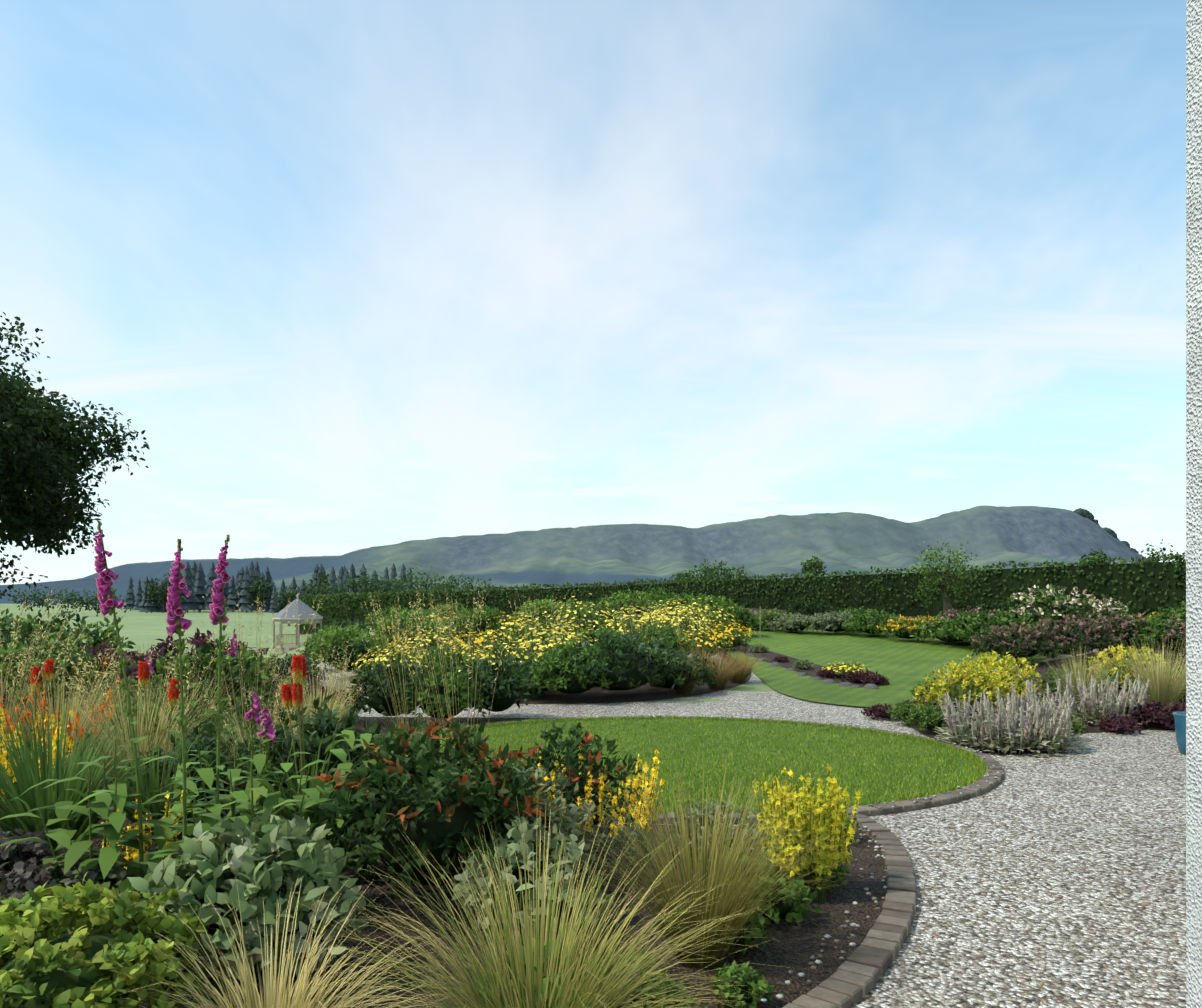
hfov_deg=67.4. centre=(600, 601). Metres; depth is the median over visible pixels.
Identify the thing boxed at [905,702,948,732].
green plant
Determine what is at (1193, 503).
house wall
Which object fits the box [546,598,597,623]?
mound shrub
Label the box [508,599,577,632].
mound shrub
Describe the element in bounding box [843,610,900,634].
border shrub
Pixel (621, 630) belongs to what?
yellow daisy
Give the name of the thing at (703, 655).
brown grass tuft
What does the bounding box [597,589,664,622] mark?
mound shrub
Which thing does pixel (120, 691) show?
plant
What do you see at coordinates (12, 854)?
purple sage plant
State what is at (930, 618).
border shrub
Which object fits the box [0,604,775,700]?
ground
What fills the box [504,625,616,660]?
yellow daisy
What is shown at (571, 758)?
pieris shrub
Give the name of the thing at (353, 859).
big plant leaf
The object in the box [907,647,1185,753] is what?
bed soil
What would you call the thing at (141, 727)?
pale grass
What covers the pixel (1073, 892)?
gravel path
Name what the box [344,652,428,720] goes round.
plant
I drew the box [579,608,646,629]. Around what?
daisy
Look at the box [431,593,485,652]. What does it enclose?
tall grass stems
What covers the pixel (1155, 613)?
border shrub
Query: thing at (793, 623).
border shrub
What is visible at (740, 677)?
brown grass tuft
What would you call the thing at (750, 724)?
lawn
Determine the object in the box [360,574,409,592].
distant tree
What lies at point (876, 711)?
purple plant
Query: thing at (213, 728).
plant
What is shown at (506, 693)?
plant
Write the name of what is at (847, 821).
low green plant
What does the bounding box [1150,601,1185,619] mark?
border shrub
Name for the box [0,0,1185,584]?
sky
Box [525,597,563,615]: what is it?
mound shrub
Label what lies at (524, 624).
tall grass stems
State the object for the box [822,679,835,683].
stone rockery
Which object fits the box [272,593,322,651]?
gazebo
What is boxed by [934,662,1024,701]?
shrub
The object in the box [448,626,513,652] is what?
yellow daisy
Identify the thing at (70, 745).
loosestrife plant
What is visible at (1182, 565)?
hedge tree
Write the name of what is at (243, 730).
plant
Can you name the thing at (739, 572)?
distant tree
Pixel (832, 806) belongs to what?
golden shrub spikes
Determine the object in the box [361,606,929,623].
bed soil
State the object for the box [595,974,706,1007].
small green grass
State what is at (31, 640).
pale grass
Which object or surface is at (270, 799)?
big plant leaf
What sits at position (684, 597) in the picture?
mound shrub
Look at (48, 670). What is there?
kniphofia plant
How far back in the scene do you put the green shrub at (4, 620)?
16.67 m
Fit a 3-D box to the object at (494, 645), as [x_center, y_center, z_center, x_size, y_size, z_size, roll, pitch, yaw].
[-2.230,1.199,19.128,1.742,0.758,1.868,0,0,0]
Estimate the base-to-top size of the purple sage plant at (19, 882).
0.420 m
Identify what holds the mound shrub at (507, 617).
on the bed soil at (646, 692)
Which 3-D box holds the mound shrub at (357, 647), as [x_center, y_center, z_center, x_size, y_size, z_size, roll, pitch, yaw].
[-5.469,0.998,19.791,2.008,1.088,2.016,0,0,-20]
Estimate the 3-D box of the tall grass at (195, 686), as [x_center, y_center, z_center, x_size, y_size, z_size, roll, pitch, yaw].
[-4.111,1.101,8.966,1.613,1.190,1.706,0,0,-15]
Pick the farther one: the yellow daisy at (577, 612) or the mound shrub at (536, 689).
the yellow daisy at (577, 612)
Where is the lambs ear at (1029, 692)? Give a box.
[994,679,1084,725]
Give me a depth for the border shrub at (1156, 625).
22.14 m
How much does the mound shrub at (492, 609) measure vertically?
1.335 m
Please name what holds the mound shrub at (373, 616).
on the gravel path
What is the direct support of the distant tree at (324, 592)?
on the ground at (147, 628)
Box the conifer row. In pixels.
[123,560,413,612]
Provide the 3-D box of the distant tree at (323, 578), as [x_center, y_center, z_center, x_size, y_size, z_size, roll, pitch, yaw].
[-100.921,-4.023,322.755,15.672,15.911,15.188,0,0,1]
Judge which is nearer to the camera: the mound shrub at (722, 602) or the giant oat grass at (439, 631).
the giant oat grass at (439, 631)
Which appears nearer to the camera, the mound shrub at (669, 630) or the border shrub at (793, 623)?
the mound shrub at (669, 630)
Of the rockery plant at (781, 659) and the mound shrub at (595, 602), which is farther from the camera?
the mound shrub at (595, 602)
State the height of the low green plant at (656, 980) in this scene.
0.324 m
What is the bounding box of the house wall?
[1186,0,1201,1007]
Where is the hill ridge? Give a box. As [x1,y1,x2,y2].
[0,505,1150,603]
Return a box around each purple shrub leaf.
[85,640,160,674]
[107,628,282,692]
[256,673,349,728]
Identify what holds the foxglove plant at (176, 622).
on the bed soil at (796, 947)
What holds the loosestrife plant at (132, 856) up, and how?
on the bed soil at (796, 947)
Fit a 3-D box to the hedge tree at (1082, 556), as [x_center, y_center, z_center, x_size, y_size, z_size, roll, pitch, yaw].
[19.337,-0.600,35.477,1.341,3.016,1.329,0,0,1]
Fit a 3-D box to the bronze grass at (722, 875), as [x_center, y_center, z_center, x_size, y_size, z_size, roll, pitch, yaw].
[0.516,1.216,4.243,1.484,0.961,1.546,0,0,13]
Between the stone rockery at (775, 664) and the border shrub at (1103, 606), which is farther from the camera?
the border shrub at (1103, 606)
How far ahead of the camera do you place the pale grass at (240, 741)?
7.15 m
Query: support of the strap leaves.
on the bed soil at (796, 947)
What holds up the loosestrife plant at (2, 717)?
on the bed soil at (796, 947)
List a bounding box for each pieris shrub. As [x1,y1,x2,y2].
[304,715,553,901]
[508,719,642,834]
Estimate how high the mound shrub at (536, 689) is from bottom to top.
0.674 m
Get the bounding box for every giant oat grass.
[0,585,76,769]
[202,586,324,743]
[356,589,446,744]
[391,581,504,782]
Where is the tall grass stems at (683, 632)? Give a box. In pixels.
[665,605,707,656]
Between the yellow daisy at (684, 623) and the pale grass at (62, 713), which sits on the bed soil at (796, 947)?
the pale grass at (62, 713)
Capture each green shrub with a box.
[0,608,22,638]
[0,619,95,677]
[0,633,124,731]
[6,610,135,662]
[115,643,292,720]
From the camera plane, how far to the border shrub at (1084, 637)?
21.46 m
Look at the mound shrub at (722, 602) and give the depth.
28.50 m
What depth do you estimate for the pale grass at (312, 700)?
10.03 m
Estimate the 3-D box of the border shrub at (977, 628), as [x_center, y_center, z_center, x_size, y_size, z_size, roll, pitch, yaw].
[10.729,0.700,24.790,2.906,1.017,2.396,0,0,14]
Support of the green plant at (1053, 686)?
on the bed soil at (1090, 727)
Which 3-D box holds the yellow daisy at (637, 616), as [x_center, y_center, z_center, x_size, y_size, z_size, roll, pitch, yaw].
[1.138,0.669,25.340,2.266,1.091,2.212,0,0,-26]
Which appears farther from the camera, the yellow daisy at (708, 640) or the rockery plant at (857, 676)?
the yellow daisy at (708, 640)
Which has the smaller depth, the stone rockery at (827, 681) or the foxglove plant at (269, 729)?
the foxglove plant at (269, 729)
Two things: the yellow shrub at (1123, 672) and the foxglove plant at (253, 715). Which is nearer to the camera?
the foxglove plant at (253, 715)
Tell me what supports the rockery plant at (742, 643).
on the rockery bed soil at (771, 655)
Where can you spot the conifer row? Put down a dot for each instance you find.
(194, 580)
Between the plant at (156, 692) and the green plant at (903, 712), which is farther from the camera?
the green plant at (903, 712)
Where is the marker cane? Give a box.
[760,606,760,647]
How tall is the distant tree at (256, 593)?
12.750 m
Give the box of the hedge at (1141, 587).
[295,553,1185,633]
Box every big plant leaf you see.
[0,739,199,900]
[156,721,356,897]
[156,733,317,863]
[322,715,441,875]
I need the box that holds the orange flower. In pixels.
[0,689,122,783]
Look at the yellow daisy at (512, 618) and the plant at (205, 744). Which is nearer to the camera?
the plant at (205, 744)
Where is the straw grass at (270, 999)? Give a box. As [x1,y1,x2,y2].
[120,875,445,1007]
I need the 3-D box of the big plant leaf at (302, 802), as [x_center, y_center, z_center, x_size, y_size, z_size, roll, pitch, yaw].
[-1.813,1.205,4.734,1.038,1.068,1.036,0,0,-5]
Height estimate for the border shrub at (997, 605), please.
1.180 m
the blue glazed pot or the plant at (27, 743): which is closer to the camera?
the plant at (27, 743)
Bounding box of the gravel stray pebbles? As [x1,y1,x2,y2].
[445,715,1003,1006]
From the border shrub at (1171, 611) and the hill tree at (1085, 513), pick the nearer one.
the border shrub at (1171, 611)
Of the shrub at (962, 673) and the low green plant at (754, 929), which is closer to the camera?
the low green plant at (754, 929)
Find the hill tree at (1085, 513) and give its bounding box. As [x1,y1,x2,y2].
[1073,508,1140,554]
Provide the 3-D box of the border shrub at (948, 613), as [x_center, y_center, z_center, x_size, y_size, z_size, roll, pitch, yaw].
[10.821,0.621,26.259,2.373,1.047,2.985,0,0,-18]
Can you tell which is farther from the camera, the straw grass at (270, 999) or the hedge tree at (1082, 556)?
the hedge tree at (1082, 556)
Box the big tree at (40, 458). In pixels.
[0,312,149,598]
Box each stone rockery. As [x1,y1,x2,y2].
[769,662,779,665]
[798,672,807,675]
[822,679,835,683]
[838,682,853,685]
[863,684,879,688]
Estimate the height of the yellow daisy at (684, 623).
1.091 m
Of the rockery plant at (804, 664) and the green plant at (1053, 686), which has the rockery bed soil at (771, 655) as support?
the rockery plant at (804, 664)
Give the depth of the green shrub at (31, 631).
12.12 m
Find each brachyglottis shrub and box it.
[127,806,368,1006]
[452,815,614,937]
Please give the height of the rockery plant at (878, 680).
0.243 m
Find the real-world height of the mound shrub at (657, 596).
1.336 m
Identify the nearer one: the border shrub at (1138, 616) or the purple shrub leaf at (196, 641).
the purple shrub leaf at (196, 641)
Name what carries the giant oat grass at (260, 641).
on the bed soil at (796, 947)
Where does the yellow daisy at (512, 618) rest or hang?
on the bed soil at (646, 692)
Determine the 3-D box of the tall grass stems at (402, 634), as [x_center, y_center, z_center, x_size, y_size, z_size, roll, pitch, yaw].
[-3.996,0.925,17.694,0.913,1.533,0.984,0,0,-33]
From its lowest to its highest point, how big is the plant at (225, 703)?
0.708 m
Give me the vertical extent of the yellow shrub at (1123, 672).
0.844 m
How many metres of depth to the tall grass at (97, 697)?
9.56 m
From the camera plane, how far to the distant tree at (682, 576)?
84.46 m
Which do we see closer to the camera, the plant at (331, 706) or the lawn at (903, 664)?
the plant at (331, 706)
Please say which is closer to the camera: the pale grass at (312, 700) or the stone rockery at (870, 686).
the pale grass at (312, 700)
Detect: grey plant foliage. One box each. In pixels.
[480,763,606,873]
[658,797,770,869]
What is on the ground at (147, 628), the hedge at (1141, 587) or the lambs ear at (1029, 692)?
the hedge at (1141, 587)
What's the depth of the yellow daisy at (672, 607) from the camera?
26.99 m
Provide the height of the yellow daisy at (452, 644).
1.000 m
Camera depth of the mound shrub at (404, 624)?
23.75 m
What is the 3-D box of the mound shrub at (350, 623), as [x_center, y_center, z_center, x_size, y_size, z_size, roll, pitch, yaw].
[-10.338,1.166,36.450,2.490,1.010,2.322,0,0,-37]
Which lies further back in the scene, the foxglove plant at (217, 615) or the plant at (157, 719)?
the plant at (157, 719)
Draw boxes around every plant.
[0,658,113,766]
[0,707,73,811]
[0,708,76,820]
[0,734,40,791]
[0,827,74,888]
[0,852,142,957]
[73,661,247,839]
[77,705,209,777]
[88,689,135,718]
[93,690,246,755]
[94,521,175,898]
[95,659,146,684]
[99,790,182,885]
[104,653,159,690]
[114,689,166,718]
[121,723,247,808]
[139,538,205,905]
[143,650,153,701]
[190,534,240,838]
[195,689,262,734]
[220,655,369,829]
[220,722,294,783]
[221,687,268,823]
[225,628,237,679]
[226,694,385,801]
[249,704,278,821]
[261,680,288,726]
[282,692,353,723]
[289,675,332,697]
[337,726,409,797]
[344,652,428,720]
[396,668,489,718]
[457,650,541,714]
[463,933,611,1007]
[537,746,664,884]
[580,948,696,1007]
[693,852,786,903]
[708,960,783,1007]
[727,911,779,957]
[734,870,823,924]
[738,639,747,645]
[749,644,769,652]
[758,826,792,851]
[771,655,788,662]
[789,862,849,881]
[792,659,813,669]
[803,803,862,837]
[816,669,838,677]
[822,660,869,677]
[840,669,883,683]
[861,703,897,719]
[862,674,890,684]
[886,700,924,723]
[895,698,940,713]
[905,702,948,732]
[910,677,947,702]
[1038,663,1118,699]
[1045,712,1086,737]
[1097,714,1142,732]
[1114,698,1185,728]
[1145,665,1185,703]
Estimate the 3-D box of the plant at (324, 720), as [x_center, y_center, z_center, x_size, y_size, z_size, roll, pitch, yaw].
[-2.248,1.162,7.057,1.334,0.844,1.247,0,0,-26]
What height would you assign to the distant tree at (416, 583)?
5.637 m
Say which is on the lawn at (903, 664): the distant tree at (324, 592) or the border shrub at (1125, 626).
the border shrub at (1125, 626)
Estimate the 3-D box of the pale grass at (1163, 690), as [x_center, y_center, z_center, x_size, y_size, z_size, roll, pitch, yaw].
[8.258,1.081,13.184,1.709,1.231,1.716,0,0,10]
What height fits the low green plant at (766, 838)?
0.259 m
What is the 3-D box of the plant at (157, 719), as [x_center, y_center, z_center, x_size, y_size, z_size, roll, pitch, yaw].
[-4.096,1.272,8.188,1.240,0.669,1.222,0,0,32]
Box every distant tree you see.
[7,584,85,614]
[62,588,129,615]
[141,572,187,612]
[232,576,275,612]
[271,585,298,625]
[299,576,347,595]
[300,568,328,595]
[331,568,389,595]
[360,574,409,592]
[390,565,445,591]
[426,573,478,593]
[465,576,505,591]
[669,569,695,580]
[688,559,733,581]
[723,565,753,580]
[800,556,826,576]
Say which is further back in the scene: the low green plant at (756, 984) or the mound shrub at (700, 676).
the mound shrub at (700, 676)
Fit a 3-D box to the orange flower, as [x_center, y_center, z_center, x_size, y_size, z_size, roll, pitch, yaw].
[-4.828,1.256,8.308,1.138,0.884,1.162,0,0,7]
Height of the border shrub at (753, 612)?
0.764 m
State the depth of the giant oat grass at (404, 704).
9.42 m
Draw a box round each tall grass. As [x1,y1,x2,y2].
[20,663,157,746]
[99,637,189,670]
[110,657,265,727]
[190,695,331,751]
[309,654,366,721]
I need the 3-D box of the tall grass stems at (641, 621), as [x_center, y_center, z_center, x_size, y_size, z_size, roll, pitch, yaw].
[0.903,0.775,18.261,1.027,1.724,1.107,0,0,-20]
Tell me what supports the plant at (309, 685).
on the bed soil at (796, 947)
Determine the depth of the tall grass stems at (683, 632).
19.19 m
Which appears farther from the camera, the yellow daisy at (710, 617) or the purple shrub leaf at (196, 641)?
the yellow daisy at (710, 617)
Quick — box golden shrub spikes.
[752,765,861,903]
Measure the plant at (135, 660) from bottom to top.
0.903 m
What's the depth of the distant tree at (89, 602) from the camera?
232.20 m
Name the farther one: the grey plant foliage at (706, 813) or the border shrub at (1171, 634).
the border shrub at (1171, 634)
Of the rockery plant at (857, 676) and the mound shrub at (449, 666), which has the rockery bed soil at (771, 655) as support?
the rockery plant at (857, 676)
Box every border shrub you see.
[731,608,768,626]
[753,608,800,628]
[769,613,817,631]
[786,596,828,619]
[798,610,861,632]
[835,606,883,619]
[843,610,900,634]
[876,614,933,638]
[910,614,983,641]
[912,614,936,624]
[928,605,1007,628]
[936,608,1041,643]
[968,621,1067,658]
[976,597,1025,624]
[1002,583,1106,628]
[1020,614,1124,656]
[1065,595,1136,628]
[1071,610,1175,649]
[1118,612,1152,620]
[1122,613,1184,652]
[1143,617,1185,653]
[1147,611,1172,616]
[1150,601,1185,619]
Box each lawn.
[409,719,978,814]
[720,627,1062,706]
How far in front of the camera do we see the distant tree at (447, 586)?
92.20 m
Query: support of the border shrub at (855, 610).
on the lawn at (903, 664)
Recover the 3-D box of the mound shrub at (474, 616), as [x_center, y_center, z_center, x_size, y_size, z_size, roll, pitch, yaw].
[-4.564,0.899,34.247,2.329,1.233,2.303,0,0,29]
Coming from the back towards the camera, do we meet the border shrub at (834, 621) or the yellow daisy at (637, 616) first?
the border shrub at (834, 621)
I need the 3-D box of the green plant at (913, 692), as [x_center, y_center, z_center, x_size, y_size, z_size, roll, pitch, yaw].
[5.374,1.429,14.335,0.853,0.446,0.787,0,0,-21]
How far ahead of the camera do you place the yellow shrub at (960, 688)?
12.07 m
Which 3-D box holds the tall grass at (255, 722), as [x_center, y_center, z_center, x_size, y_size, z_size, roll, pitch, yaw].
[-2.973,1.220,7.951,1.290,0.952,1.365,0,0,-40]
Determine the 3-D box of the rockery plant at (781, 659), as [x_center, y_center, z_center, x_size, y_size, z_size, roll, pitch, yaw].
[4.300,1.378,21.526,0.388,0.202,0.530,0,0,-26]
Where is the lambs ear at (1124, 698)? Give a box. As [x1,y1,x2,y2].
[1055,670,1149,726]
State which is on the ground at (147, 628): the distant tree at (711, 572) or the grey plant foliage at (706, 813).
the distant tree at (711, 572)
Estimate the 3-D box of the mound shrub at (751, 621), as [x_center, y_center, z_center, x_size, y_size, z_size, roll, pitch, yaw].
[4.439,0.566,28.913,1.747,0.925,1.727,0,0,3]
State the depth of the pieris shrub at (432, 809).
4.76 m
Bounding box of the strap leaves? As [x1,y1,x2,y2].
[0,696,178,860]
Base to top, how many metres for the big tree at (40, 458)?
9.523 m
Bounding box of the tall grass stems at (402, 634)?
[376,612,424,665]
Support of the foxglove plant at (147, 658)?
on the bed soil at (796, 947)
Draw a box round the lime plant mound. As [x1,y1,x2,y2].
[0,873,224,1007]
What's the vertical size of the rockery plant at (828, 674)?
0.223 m
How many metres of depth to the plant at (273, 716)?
10.99 m
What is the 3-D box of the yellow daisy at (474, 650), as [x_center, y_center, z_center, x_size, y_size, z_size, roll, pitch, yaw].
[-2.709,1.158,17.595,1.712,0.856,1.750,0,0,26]
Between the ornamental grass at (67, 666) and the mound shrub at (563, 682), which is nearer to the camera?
the ornamental grass at (67, 666)
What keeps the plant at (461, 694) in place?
on the bed soil at (796, 947)
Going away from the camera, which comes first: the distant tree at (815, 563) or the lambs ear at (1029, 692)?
the lambs ear at (1029, 692)
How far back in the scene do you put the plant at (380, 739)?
7.22 m
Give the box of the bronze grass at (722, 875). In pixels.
[548,760,877,969]
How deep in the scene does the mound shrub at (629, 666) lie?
15.10 m
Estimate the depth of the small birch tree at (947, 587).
32.32 m
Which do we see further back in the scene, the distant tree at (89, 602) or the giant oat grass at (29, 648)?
the distant tree at (89, 602)
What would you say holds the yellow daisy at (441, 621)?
on the bed soil at (646, 692)
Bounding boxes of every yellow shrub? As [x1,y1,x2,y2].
[913,660,1024,715]
[945,650,1049,707]
[1087,643,1173,691]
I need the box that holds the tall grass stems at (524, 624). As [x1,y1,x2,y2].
[506,590,573,659]
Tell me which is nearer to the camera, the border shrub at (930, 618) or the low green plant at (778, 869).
the low green plant at (778, 869)
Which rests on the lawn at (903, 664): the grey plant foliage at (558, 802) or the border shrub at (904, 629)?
the border shrub at (904, 629)
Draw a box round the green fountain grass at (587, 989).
[296,797,789,1007]
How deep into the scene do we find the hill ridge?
2939.81 m
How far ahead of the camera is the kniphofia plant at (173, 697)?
6.43 m
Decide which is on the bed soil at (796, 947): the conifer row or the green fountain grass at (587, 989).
the green fountain grass at (587, 989)
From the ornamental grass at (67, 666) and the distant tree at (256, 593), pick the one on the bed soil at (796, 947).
the ornamental grass at (67, 666)
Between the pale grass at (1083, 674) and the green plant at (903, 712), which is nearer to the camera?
the green plant at (903, 712)
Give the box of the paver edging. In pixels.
[410,716,1003,1007]
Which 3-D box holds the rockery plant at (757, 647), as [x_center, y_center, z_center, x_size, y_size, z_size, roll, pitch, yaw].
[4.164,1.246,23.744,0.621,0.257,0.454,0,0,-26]
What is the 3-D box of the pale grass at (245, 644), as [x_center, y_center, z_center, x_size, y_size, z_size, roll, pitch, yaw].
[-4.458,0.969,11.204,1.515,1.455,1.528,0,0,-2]
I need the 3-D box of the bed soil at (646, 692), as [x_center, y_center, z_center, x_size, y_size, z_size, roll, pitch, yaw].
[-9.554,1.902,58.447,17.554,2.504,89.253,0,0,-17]
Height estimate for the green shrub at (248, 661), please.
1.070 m
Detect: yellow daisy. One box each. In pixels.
[351,644,431,679]
[376,637,408,665]
[391,626,471,660]
[425,613,467,639]
[426,639,493,663]
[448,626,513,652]
[458,635,544,678]
[476,612,569,655]
[493,612,535,638]
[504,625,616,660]
[508,611,578,647]
[548,593,629,634]
[550,619,611,649]
[585,605,665,642]
[601,606,674,630]
[643,598,713,627]
[643,607,715,641]
[665,598,739,641]
[681,626,734,656]
[700,620,755,647]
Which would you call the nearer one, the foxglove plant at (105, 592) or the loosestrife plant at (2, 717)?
the foxglove plant at (105, 592)
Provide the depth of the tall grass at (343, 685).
12.53 m
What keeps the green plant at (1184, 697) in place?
on the bed soil at (1090, 727)
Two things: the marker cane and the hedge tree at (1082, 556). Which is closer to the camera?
the marker cane
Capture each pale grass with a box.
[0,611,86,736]
[0,621,68,678]
[0,626,128,757]
[43,632,230,799]
[175,622,289,691]
[189,670,312,809]
[260,639,362,735]
[1039,642,1123,709]
[1108,635,1185,711]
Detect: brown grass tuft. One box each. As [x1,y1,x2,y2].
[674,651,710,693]
[681,646,726,672]
[690,642,749,689]
[710,645,766,683]
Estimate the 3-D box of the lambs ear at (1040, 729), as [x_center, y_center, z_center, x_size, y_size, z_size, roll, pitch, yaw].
[4.750,1.369,10.534,1.707,0.658,1.678,0,0,-30]
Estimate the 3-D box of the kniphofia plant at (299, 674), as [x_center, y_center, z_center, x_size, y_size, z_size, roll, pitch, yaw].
[-2.105,1.035,6.474,1.297,1.322,1.272,0,0,5]
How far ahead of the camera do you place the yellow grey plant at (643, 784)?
5.49 m
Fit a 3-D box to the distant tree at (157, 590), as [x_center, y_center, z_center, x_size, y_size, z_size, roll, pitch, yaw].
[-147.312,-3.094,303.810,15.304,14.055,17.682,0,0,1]
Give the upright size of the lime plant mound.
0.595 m
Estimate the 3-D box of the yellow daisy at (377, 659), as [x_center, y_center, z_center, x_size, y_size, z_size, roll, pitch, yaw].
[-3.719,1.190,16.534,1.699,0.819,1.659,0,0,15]
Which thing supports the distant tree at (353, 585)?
on the ground at (147, 628)
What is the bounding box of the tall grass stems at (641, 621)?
[621,600,666,660]
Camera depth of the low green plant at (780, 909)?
4.67 m
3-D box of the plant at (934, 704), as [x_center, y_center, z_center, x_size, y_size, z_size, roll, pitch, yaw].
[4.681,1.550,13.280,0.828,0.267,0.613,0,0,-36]
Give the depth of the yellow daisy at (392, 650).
20.84 m
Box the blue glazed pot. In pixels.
[1172,711,1185,754]
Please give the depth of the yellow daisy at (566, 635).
21.08 m
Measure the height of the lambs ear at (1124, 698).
0.717 m
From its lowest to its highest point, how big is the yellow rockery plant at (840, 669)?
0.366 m
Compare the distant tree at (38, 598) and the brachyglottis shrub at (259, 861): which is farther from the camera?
the distant tree at (38, 598)
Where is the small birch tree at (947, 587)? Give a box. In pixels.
[906,541,990,612]
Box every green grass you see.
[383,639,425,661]
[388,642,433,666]
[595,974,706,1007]
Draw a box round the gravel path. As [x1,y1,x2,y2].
[305,616,1185,1007]
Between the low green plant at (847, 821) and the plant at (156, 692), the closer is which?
the low green plant at (847, 821)
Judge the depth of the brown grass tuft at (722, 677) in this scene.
16.89 m
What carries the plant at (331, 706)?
on the bed soil at (796, 947)
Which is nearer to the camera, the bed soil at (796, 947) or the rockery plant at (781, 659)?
the bed soil at (796, 947)
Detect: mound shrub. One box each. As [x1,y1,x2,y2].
[259,652,328,682]
[296,624,369,663]
[306,623,398,671]
[312,618,373,635]
[364,606,401,630]
[368,613,450,652]
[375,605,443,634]
[401,645,477,683]
[427,602,469,627]
[434,606,518,646]
[453,610,502,630]
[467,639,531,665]
[474,605,503,621]
[494,656,556,692]
[498,613,521,622]
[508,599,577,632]
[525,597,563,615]
[526,640,619,693]
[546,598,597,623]
[551,631,690,689]
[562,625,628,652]
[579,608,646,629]
[584,598,623,615]
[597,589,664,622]
[621,620,696,657]
[629,587,681,604]
[644,649,719,687]
[653,592,702,618]
[673,593,741,624]
[721,605,764,631]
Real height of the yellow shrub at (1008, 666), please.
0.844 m
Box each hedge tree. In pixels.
[1079,548,1112,564]
[1136,539,1182,562]
[1172,550,1185,581]
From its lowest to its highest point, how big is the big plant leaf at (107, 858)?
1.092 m
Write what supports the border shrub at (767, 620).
on the lawn at (903, 664)
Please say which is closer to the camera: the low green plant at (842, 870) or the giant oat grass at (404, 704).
the low green plant at (842, 870)
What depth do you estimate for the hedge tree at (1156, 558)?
32.21 m
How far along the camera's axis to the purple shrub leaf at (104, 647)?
14.05 m
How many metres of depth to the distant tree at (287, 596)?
140.51 m
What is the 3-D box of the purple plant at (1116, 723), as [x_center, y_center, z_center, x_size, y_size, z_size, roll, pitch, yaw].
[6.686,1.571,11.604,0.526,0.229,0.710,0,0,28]
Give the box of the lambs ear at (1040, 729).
[934,688,1088,756]
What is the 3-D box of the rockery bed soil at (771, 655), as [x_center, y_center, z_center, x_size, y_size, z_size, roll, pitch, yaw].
[4.404,1.403,22.270,1.270,0.459,10.658,0,0,-11]
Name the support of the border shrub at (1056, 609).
on the lawn at (903, 664)
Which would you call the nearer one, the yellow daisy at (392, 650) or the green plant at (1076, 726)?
the green plant at (1076, 726)
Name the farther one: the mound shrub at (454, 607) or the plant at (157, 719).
the mound shrub at (454, 607)
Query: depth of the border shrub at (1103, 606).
26.43 m
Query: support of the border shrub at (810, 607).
on the lawn at (903, 664)
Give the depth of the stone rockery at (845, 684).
17.31 m
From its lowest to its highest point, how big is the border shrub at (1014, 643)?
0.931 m
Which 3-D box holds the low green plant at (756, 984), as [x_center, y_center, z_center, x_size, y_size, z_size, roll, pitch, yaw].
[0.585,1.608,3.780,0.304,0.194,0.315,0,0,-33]
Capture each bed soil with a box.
[0,717,886,1007]
[306,630,750,703]
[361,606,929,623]
[734,644,879,686]
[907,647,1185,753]
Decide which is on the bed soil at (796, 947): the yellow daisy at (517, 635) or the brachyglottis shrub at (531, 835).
the brachyglottis shrub at (531, 835)
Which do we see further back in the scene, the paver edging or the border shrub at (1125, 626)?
the border shrub at (1125, 626)
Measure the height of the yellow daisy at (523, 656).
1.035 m
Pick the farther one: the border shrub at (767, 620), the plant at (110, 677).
the border shrub at (767, 620)
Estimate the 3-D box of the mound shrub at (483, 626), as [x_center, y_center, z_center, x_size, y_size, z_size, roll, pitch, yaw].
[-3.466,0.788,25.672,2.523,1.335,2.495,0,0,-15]
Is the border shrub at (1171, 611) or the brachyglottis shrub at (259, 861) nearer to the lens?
the brachyglottis shrub at (259, 861)
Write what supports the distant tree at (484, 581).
on the ground at (147, 628)
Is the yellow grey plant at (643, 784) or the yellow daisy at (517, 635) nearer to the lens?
the yellow grey plant at (643, 784)
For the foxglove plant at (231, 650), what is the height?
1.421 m
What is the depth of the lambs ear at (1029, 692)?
11.89 m
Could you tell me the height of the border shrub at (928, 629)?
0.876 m

